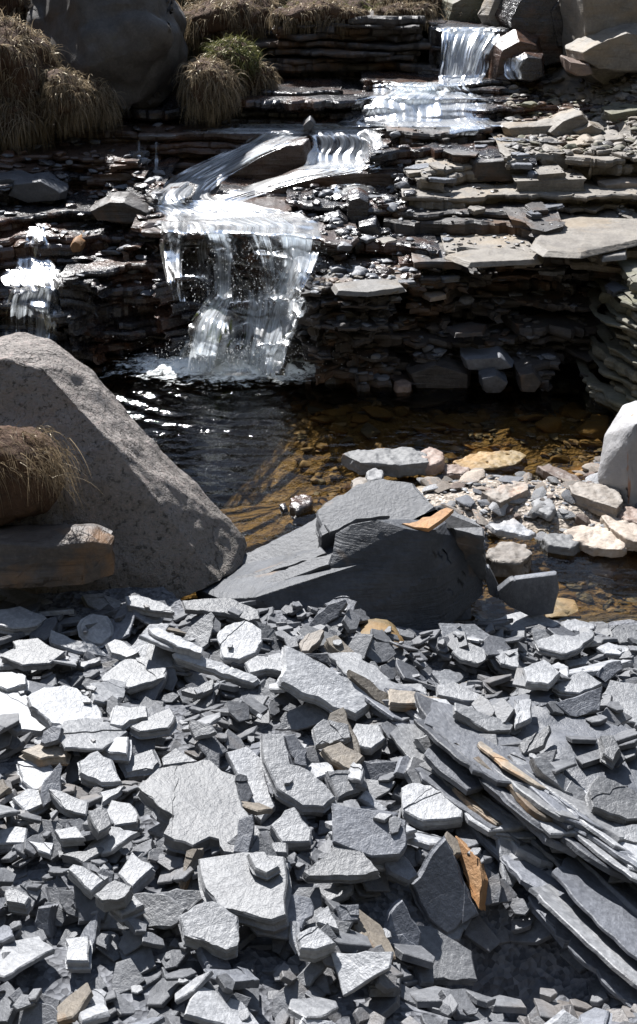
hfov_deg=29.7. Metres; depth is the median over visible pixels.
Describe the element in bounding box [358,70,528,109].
bedrock ledge
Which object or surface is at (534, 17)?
crag
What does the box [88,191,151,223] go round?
ledge stone
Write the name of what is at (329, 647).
slate slab
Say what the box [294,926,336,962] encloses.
loose slate
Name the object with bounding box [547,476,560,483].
pebble
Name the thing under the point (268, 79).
grass tussock
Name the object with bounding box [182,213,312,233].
waterfall
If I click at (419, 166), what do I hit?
ledge flag
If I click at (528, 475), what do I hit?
pebble
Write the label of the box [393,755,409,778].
loose slate
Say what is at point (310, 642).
slate slab
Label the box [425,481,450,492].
pebble
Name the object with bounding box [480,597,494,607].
loose slate
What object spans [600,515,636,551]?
bar slab
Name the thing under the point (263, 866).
slate slab
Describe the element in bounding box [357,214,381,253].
ledge block
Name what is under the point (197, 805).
slate slab
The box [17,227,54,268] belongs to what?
waterfall
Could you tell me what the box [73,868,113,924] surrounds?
loose slate
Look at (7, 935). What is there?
loose slate
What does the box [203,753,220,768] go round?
loose slate
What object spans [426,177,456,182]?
ledge flag
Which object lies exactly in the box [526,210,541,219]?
ledge flag
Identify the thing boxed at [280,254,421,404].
bedrock ledge
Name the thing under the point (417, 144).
ledge flag
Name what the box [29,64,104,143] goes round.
grass tussock
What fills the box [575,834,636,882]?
tilted plate
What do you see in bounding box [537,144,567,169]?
ledge block
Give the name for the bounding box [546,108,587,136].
ledge block
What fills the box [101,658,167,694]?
slate slab
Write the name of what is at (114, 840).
loose slate
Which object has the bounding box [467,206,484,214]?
ledge flag
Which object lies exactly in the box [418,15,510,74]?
bedrock ledge
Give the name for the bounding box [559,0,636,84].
crag
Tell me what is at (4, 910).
loose slate
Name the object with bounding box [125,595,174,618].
loose slate
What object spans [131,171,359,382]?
bedrock ledge
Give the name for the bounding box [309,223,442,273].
bedrock ledge
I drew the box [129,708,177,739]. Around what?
slate slab
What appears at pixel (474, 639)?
loose slate
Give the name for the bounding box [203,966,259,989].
loose slate
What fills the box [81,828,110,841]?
loose slate
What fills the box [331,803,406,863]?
slate slab
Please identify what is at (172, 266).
waterfall
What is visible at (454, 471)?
bar stone
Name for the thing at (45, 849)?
loose slate
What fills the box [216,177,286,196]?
bedrock ledge
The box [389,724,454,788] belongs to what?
tilted plate
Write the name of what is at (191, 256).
waterfall
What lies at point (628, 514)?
bar stone
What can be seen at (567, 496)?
pebble
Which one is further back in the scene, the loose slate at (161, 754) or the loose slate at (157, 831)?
the loose slate at (161, 754)
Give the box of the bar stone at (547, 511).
[531,496,556,520]
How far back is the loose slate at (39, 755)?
2.44 m
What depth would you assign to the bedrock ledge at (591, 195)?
5.86 m
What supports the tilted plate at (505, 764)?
on the slate outcrop at (564, 725)
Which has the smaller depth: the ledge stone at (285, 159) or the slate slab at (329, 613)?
the slate slab at (329, 613)
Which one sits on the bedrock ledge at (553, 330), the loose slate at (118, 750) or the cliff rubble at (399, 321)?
the cliff rubble at (399, 321)
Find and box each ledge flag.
[369,194,384,199]
[376,236,396,243]
[398,279,415,286]
[403,167,430,177]
[404,163,428,169]
[411,143,423,146]
[418,274,442,283]
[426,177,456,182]
[428,161,445,173]
[437,137,449,143]
[441,274,459,282]
[442,237,453,241]
[443,149,478,156]
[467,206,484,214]
[474,140,494,145]
[474,144,487,148]
[488,137,529,141]
[511,152,529,159]
[511,162,531,169]
[524,201,547,214]
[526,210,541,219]
[527,170,538,177]
[536,265,565,275]
[544,203,563,211]
[547,140,563,144]
[605,280,627,296]
[630,155,636,161]
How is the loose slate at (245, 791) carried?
on the slate slab at (245, 761)
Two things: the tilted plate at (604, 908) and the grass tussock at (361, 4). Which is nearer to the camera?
the tilted plate at (604, 908)
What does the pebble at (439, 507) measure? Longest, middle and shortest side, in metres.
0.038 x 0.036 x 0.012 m
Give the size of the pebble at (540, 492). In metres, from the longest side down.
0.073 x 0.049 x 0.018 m
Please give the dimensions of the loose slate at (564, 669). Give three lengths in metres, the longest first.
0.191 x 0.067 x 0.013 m
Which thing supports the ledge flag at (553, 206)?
on the bedrock ledge at (522, 225)
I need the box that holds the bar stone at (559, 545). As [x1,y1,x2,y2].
[540,533,581,558]
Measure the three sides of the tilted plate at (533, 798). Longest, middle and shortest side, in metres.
0.232 x 0.124 x 0.013 m
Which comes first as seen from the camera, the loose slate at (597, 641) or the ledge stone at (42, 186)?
the loose slate at (597, 641)
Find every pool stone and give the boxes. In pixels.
[279,503,287,513]
[289,494,312,521]
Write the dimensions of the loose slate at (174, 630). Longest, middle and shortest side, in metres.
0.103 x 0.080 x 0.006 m
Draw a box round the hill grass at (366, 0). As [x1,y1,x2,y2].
[178,0,476,21]
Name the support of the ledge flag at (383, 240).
on the bedrock ledge at (406, 247)
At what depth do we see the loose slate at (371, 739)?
2.52 m
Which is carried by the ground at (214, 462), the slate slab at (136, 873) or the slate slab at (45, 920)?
the slate slab at (136, 873)
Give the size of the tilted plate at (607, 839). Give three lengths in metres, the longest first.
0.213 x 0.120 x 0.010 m
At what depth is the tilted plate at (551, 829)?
2.20 m
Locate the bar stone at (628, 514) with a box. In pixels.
[617,506,636,523]
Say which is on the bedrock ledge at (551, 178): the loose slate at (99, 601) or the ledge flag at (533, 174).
the ledge flag at (533, 174)
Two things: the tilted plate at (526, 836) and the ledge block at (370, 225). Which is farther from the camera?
the ledge block at (370, 225)
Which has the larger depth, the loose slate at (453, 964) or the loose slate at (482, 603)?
the loose slate at (482, 603)
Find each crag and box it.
[437,0,483,21]
[478,0,500,26]
[485,28,541,81]
[495,0,562,71]
[512,51,544,82]
[550,0,562,47]
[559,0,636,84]
[560,55,592,75]
[565,23,636,72]
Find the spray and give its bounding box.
[135,243,375,379]
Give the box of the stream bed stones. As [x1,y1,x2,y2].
[290,388,636,618]
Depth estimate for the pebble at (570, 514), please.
4.14 m
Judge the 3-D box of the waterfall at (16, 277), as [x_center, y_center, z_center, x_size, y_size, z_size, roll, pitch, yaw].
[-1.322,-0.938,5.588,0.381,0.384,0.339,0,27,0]
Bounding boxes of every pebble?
[420,476,442,485]
[422,484,437,491]
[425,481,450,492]
[433,473,443,479]
[435,505,443,509]
[441,504,463,514]
[442,474,452,482]
[443,500,455,508]
[449,480,464,489]
[455,478,479,484]
[455,495,474,507]
[460,469,484,479]
[472,509,488,525]
[473,488,481,494]
[474,486,487,489]
[477,499,489,506]
[488,502,508,515]
[497,475,523,481]
[499,479,534,488]
[506,505,513,513]
[509,498,525,503]
[513,471,525,476]
[514,514,520,518]
[521,472,533,480]
[525,516,537,519]
[528,503,545,518]
[531,486,546,499]
[534,482,549,489]
[534,531,546,544]
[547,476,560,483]
[555,511,575,519]
[557,508,568,513]
[561,480,584,487]
[561,489,575,504]
[572,470,588,474]
[574,514,590,525]
[582,463,599,471]
[583,472,594,477]
[585,473,597,482]
[589,466,598,472]
[594,456,600,461]
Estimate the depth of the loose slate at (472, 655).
3.08 m
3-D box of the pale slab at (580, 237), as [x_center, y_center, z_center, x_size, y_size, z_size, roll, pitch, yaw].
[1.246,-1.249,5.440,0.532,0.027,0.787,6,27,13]
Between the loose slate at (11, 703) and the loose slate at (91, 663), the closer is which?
the loose slate at (11, 703)
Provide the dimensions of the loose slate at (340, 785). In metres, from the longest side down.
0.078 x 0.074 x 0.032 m
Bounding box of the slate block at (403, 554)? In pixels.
[196,479,486,629]
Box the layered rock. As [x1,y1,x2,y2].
[0,523,114,588]
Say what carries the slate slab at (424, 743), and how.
on the tilted plate
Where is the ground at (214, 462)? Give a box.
[0,0,636,1023]
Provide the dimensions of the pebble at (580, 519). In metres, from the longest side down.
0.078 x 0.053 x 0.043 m
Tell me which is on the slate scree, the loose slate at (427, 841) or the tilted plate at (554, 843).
the loose slate at (427, 841)
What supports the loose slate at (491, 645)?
on the loose slate at (512, 639)
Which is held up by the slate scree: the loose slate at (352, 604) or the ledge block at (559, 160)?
the loose slate at (352, 604)
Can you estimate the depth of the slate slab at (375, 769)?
2.47 m
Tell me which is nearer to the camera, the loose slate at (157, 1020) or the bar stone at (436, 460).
the loose slate at (157, 1020)
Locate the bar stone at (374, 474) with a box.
[365,468,383,481]
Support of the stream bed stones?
on the ground at (214, 462)
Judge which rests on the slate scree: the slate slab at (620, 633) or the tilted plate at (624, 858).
the slate slab at (620, 633)
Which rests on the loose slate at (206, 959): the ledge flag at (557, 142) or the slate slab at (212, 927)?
the slate slab at (212, 927)
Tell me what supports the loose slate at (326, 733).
on the loose slate at (339, 715)
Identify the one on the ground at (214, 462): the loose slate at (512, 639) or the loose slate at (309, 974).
the loose slate at (309, 974)
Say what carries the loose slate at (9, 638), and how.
on the slate scree
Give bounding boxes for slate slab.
[0,638,65,670]
[26,685,101,728]
[34,904,58,937]
[67,864,108,899]
[77,614,113,647]
[77,751,122,788]
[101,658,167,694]
[117,852,155,893]
[127,678,166,699]
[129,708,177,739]
[136,760,261,855]
[172,653,259,688]
[178,901,239,960]
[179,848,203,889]
[181,598,260,622]
[197,852,291,933]
[217,620,262,663]
[226,747,275,825]
[246,852,281,880]
[260,734,336,816]
[276,645,371,720]
[283,734,306,768]
[299,629,323,653]
[302,844,379,884]
[306,652,330,667]
[309,599,347,626]
[324,635,353,652]
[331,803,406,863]
[347,670,388,706]
[362,760,397,780]
[383,899,420,944]
[387,689,439,711]
[400,783,462,830]
[408,835,478,933]
[413,735,433,752]
[453,703,512,734]
[455,836,487,910]
[493,612,558,631]
[495,836,516,886]
[529,756,585,800]
[535,630,594,659]
[552,670,601,698]
[585,775,636,824]
[595,660,622,681]
[602,680,636,728]
[609,624,636,645]
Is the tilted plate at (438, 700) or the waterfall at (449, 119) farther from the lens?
the waterfall at (449, 119)
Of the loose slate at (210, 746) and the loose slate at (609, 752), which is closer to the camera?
the loose slate at (609, 752)
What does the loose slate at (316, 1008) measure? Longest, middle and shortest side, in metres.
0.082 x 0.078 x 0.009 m
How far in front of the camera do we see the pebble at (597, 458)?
4.63 m
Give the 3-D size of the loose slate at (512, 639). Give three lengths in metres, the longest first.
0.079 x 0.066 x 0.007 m
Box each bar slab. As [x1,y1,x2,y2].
[341,447,428,477]
[480,481,529,507]
[485,519,535,539]
[536,464,581,480]
[563,520,626,557]
[568,482,622,516]
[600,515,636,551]
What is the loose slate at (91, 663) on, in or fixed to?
on the ground at (214, 462)
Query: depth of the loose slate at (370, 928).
1.99 m
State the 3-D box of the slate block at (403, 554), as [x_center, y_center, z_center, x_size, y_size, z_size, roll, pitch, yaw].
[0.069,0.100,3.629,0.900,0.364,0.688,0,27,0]
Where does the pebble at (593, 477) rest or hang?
on the ground at (214, 462)
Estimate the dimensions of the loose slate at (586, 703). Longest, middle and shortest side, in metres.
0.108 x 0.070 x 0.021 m
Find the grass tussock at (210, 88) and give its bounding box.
[168,52,255,128]
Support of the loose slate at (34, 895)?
on the slate chips
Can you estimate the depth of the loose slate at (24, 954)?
1.90 m
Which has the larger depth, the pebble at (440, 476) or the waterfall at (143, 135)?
the waterfall at (143, 135)
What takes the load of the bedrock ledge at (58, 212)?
on the bedrock ledge at (57, 251)
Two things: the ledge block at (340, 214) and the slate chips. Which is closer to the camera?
the slate chips
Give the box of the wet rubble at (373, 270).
[292,129,416,279]
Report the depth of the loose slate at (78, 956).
1.91 m
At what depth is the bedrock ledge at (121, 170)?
6.37 m
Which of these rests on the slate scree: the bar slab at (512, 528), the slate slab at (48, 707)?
the slate slab at (48, 707)
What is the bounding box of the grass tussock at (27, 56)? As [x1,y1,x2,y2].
[0,4,71,147]
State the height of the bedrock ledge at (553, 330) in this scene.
0.684 m
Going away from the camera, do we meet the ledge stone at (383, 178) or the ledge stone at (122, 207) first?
the ledge stone at (122, 207)
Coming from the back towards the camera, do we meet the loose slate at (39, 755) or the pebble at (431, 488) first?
the pebble at (431, 488)
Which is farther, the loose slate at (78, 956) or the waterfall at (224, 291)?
the waterfall at (224, 291)
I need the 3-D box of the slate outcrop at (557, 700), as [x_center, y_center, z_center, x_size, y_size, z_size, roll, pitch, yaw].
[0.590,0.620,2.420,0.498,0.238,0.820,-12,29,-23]
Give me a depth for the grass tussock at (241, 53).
6.87 m
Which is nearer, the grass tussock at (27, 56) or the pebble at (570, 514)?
the pebble at (570, 514)
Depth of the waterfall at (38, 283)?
5.50 m
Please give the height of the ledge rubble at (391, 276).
0.090 m
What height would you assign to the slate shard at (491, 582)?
0.109 m
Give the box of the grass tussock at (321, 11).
[264,0,371,40]
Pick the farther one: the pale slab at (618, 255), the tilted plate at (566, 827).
the pale slab at (618, 255)
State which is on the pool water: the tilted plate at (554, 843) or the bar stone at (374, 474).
the bar stone at (374, 474)
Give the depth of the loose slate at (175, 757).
2.47 m
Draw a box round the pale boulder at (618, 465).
[598,401,636,507]
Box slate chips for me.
[0,594,636,1023]
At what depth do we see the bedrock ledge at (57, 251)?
5.80 m
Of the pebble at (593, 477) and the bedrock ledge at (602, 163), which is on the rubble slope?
the bedrock ledge at (602, 163)
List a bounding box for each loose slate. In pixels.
[0,606,46,635]
[0,632,24,644]
[0,649,16,670]
[0,672,28,694]
[0,692,46,738]
[0,779,12,798]
[0,803,20,817]
[0,826,29,854]
[0,897,10,916]
[0,925,14,945]
[0,936,54,981]
[4,881,40,911]
[4,889,32,915]
[10,789,51,815]
[16,761,65,789]
[19,744,70,766]
[23,602,41,612]
[26,680,54,695]
[29,841,53,859]
[30,616,57,642]
[33,736,59,744]
[37,608,73,615]
[40,726,63,746]
[40,763,61,807]
[48,653,79,666]
[48,789,88,818]
[49,630,108,656]
[54,826,85,846]
[57,718,127,752]
[57,983,93,1023]
[61,846,105,865]
[65,936,92,972]
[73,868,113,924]
[74,989,109,1023]
[75,657,100,670]
[80,913,100,952]
[81,593,122,610]
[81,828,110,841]
[82,820,89,829]
[83,826,140,856]
[87,809,110,839]
[89,679,125,707]
[94,880,133,911]
[98,786,125,805]
[100,912,128,934]
[101,737,131,763]
[105,639,139,660]
[107,800,141,831]
[108,895,146,925]
[109,603,134,641]
[109,706,149,729]
[112,624,169,667]
[112,892,187,929]
[118,749,160,780]
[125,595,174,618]
[125,714,156,781]
[132,1016,164,1023]
[133,610,162,626]
[138,633,183,652]
[145,644,187,668]
[147,822,167,838]
[148,628,202,659]
[154,888,202,910]
[156,751,170,760]
[162,748,197,767]
[166,627,185,634]
[174,971,213,1004]
[181,679,213,699]
[182,712,220,732]
[183,987,258,1023]
[185,612,214,650]
[188,720,216,740]
[194,947,230,969]
[196,736,227,759]
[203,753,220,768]
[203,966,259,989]
[213,680,225,689]
[225,742,259,774]
[230,655,257,670]
[234,814,254,852]
[236,774,252,801]
[241,801,272,815]
[244,656,280,677]
[249,833,276,855]
[250,894,313,940]
[253,621,277,642]
[267,653,280,657]
[269,682,285,692]
[269,807,312,850]
[270,842,287,862]
[275,703,329,731]
[288,921,300,954]
[288,997,338,1019]
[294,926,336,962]
[297,625,333,647]
[297,960,326,987]
[299,1017,334,1023]
[306,762,333,780]
[311,719,350,749]
[315,920,352,932]
[316,906,339,934]
[319,742,364,769]
[320,885,353,905]
[324,596,356,612]
[324,770,360,802]
[325,821,331,829]
[328,707,360,753]
[328,825,416,839]
[331,951,393,996]
[336,904,358,927]
[347,762,364,783]
[351,909,395,964]
[353,724,384,754]
[354,776,366,791]
[357,791,387,810]
[369,808,397,816]
[373,678,428,695]
[373,863,385,871]
[383,855,418,886]
[391,784,403,801]
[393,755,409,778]
[395,659,425,682]
[400,683,427,695]
[403,756,425,784]
[407,830,441,849]
[418,926,477,985]
[427,918,471,941]
[430,669,463,683]
[436,682,483,705]
[438,623,488,639]
[445,832,460,858]
[451,643,486,667]
[467,637,483,642]
[477,618,512,627]
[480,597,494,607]
[480,635,510,657]
[494,648,518,669]
[505,637,523,642]
[507,752,527,764]
[514,699,531,729]
[518,725,551,754]
[522,660,560,690]
[532,629,563,643]
[544,1009,583,1023]
[546,626,576,635]
[552,662,568,679]
[555,686,602,716]
[560,619,594,631]
[564,656,589,669]
[569,659,632,676]
[579,1007,611,1023]
[581,668,609,687]
[586,636,603,647]
[596,642,628,658]
[597,735,620,769]
[611,824,636,844]
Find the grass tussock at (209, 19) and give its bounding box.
[180,0,282,58]
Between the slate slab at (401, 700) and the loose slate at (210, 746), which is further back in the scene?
the slate slab at (401, 700)
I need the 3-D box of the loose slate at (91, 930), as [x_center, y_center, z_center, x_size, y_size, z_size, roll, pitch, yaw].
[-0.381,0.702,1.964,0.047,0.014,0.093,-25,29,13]
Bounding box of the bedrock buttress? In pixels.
[576,259,636,416]
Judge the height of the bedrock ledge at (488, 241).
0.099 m
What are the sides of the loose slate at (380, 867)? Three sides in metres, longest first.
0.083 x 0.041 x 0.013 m
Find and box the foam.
[117,349,315,386]
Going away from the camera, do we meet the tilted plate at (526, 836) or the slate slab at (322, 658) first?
the tilted plate at (526, 836)
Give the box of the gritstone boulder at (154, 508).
[0,332,246,598]
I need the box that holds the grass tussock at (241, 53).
[198,31,264,87]
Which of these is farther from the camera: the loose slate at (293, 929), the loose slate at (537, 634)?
the loose slate at (537, 634)
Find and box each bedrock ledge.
[0,135,151,191]
[0,155,197,207]
[0,175,202,270]
[0,224,177,315]
[0,277,80,359]
[38,81,257,134]
[43,118,361,179]
[57,248,221,398]
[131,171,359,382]
[168,276,279,382]
[182,76,367,129]
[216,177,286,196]
[253,6,436,79]
[258,341,397,406]
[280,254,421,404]
[285,186,414,225]
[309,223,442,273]
[336,79,543,118]
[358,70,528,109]
[359,129,536,180]
[365,96,603,130]
[367,242,615,411]
[367,346,439,395]
[382,201,564,269]
[385,115,548,146]
[401,176,636,213]
[410,156,585,192]
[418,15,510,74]
[431,320,560,413]
[439,233,534,270]
[483,49,542,88]
[491,131,636,184]
[558,206,636,273]
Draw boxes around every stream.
[147,133,309,216]
[149,200,281,221]
[183,123,385,133]
[203,165,375,205]
[333,184,368,193]
[449,126,484,135]
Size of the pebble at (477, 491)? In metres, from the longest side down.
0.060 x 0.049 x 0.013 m
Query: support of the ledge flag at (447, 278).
on the bedrock ledge at (553, 330)
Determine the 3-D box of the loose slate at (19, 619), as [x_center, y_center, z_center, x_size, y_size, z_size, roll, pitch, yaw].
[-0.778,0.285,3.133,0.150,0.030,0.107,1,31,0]
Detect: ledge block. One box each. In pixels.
[0,170,30,184]
[324,209,347,223]
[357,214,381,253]
[406,355,470,389]
[478,367,507,392]
[512,355,541,391]
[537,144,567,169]
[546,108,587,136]
[567,134,589,149]
[568,165,592,179]
[572,120,603,134]
[599,129,623,142]
[623,133,633,138]
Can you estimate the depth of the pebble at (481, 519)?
4.14 m
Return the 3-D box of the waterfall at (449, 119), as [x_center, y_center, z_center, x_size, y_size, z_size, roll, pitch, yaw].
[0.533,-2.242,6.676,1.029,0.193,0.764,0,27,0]
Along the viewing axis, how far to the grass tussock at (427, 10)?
7.30 m
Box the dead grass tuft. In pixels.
[0,417,103,525]
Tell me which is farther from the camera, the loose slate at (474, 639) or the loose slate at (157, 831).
the loose slate at (474, 639)
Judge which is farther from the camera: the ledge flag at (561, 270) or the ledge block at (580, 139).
the ledge block at (580, 139)
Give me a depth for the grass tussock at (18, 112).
6.38 m
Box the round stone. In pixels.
[360,618,403,648]
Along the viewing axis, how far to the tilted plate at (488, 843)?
2.28 m
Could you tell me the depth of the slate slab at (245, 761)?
2.40 m
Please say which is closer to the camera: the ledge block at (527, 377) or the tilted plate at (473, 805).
the tilted plate at (473, 805)
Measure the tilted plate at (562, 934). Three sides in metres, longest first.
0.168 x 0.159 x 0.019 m
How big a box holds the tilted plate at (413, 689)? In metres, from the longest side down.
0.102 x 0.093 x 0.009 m
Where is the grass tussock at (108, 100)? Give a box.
[57,71,129,141]
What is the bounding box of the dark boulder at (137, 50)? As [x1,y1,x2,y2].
[25,0,187,109]
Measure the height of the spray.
0.611 m
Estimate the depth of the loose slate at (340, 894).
2.10 m
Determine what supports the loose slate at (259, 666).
on the ground at (214, 462)
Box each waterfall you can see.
[1,270,61,337]
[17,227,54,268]
[30,278,59,341]
[120,135,178,136]
[160,221,187,301]
[167,212,316,356]
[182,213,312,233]
[183,292,237,375]
[199,223,236,299]
[206,321,231,347]
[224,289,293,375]
[246,233,280,293]
[264,223,320,299]
[298,129,382,168]
[337,84,501,126]
[438,26,504,84]
[441,28,495,80]
[504,57,523,78]
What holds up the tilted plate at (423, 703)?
on the slate outcrop at (564, 725)
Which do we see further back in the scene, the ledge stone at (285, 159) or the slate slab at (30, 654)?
the ledge stone at (285, 159)
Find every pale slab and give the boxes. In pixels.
[331,279,405,296]
[422,290,446,301]
[443,248,544,267]
[445,322,486,337]
[529,217,636,258]
[597,248,626,261]
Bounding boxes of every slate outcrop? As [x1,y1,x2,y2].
[469,694,559,707]
[507,688,636,891]
[529,979,548,999]
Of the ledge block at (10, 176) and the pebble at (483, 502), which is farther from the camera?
the ledge block at (10, 176)
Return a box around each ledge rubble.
[296,264,455,293]
[367,88,636,256]
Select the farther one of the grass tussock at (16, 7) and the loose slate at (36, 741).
the grass tussock at (16, 7)
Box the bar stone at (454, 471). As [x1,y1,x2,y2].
[442,464,470,479]
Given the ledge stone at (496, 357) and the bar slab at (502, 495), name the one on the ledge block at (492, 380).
the ledge stone at (496, 357)
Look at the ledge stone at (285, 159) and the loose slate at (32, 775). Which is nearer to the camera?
the loose slate at (32, 775)
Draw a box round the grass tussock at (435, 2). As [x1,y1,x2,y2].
[367,0,442,16]
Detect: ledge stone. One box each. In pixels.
[8,172,68,202]
[70,230,85,252]
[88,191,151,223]
[220,137,310,179]
[254,163,405,192]
[303,113,315,129]
[345,187,369,224]
[460,346,513,369]
[470,153,528,181]
[501,117,563,146]
[595,175,636,188]
[601,103,636,124]
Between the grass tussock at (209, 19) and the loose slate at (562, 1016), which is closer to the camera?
the loose slate at (562, 1016)
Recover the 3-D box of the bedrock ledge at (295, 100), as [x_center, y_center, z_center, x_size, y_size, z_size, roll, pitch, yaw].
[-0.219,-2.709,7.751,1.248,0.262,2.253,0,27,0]
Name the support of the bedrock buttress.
on the ground at (214, 462)
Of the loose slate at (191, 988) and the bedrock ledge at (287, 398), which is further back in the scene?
the bedrock ledge at (287, 398)
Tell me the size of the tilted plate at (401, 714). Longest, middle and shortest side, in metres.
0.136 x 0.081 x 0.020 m
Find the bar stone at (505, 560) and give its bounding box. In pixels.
[484,542,532,584]
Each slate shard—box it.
[485,564,497,598]
[495,571,558,615]
[497,576,513,599]
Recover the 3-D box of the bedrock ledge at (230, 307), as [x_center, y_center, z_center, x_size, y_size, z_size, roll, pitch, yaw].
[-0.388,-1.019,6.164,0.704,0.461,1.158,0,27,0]
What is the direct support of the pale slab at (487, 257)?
on the bedrock ledge at (553, 330)
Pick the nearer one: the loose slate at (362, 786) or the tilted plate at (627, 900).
the tilted plate at (627, 900)
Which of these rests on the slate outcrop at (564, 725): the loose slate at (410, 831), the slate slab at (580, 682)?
the slate slab at (580, 682)
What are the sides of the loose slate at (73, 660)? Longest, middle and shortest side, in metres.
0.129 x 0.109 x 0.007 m
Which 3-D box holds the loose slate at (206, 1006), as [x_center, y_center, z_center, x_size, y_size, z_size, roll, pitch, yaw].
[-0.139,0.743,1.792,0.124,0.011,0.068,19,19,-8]
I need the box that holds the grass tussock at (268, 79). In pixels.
[239,54,283,109]
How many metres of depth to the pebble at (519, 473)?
4.54 m
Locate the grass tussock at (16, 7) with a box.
[0,0,30,24]
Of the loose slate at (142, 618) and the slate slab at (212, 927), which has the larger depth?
the loose slate at (142, 618)
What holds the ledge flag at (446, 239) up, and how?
on the bedrock ledge at (488, 241)
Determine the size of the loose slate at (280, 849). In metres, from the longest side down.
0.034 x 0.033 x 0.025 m
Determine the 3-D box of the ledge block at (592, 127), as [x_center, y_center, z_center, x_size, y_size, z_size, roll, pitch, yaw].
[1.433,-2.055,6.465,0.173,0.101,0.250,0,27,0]
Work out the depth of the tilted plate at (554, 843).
2.20 m
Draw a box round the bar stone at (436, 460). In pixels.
[421,447,444,475]
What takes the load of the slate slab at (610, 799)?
on the slate scree
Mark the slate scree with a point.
(130, 955)
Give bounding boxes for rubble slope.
[543,66,636,176]
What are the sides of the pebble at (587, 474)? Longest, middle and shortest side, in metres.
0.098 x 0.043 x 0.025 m
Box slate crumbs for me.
[0,594,636,1021]
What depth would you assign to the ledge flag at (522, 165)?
5.93 m
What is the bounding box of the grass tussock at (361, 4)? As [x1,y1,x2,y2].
[279,0,382,10]
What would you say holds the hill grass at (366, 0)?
on the ground at (214, 462)
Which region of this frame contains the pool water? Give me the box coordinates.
[83,363,577,536]
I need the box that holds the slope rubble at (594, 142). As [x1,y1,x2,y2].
[503,67,636,155]
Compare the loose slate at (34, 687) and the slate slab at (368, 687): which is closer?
the slate slab at (368, 687)
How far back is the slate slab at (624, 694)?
2.90 m
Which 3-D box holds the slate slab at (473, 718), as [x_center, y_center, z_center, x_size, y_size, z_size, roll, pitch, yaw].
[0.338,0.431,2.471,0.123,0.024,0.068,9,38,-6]
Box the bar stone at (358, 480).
[351,477,366,488]
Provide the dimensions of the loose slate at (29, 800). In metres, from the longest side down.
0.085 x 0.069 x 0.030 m
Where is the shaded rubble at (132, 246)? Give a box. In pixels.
[0,122,187,295]
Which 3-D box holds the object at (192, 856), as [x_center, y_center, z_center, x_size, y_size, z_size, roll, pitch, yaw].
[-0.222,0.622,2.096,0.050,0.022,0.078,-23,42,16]
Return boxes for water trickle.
[137,140,140,161]
[154,148,157,175]
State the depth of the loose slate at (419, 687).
2.86 m
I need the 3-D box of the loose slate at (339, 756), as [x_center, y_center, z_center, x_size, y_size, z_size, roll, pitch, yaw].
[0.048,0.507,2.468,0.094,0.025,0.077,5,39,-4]
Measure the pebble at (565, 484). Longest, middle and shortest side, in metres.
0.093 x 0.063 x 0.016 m
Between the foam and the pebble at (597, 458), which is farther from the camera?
the foam
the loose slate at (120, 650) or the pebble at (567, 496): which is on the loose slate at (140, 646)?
the loose slate at (120, 650)
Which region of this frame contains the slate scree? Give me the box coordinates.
[0,593,636,1023]
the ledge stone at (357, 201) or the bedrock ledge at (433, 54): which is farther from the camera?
the bedrock ledge at (433, 54)
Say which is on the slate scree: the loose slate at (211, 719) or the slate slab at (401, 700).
the loose slate at (211, 719)
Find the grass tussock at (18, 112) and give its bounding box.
[0,92,63,155]
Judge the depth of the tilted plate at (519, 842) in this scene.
2.27 m
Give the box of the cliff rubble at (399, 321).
[290,277,589,391]
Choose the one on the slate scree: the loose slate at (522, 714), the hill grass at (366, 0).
the loose slate at (522, 714)
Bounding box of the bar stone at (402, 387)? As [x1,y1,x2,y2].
[393,379,412,396]
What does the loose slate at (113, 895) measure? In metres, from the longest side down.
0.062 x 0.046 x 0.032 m
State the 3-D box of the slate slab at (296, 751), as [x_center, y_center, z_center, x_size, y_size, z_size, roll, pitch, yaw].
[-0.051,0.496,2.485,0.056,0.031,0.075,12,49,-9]
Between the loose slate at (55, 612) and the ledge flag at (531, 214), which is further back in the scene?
the ledge flag at (531, 214)
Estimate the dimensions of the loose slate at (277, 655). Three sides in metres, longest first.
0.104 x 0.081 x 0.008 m
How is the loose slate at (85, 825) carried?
on the slate scree
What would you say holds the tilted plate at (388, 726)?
on the slate outcrop
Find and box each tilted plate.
[328,652,390,682]
[365,697,407,723]
[369,706,386,719]
[370,705,413,726]
[380,719,397,749]
[384,688,420,718]
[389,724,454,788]
[392,750,400,756]
[393,687,417,718]
[402,686,426,695]
[414,692,437,718]
[414,719,481,776]
[414,767,499,829]
[415,698,450,718]
[423,743,483,794]
[424,702,545,786]
[452,787,502,825]
[463,789,524,835]
[464,822,552,904]
[473,756,552,821]
[474,828,535,843]
[477,741,546,789]
[478,776,543,832]
[478,791,530,831]
[484,788,576,857]
[493,749,586,829]
[493,767,578,821]
[506,832,533,848]
[506,859,578,906]
[509,791,577,837]
[509,852,522,859]
[510,841,555,869]
[520,765,623,842]
[527,894,573,948]
[528,884,636,988]
[530,832,572,866]
[543,789,603,830]
[552,818,574,831]
[552,857,636,960]
[558,836,632,883]
[567,808,626,850]
[568,921,636,1007]
[573,827,587,836]
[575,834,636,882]
[575,855,636,915]
[577,785,636,871]
[582,829,634,855]
[587,833,636,869]
[619,882,636,899]
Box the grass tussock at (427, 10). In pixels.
[368,0,443,41]
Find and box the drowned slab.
[452,450,527,475]

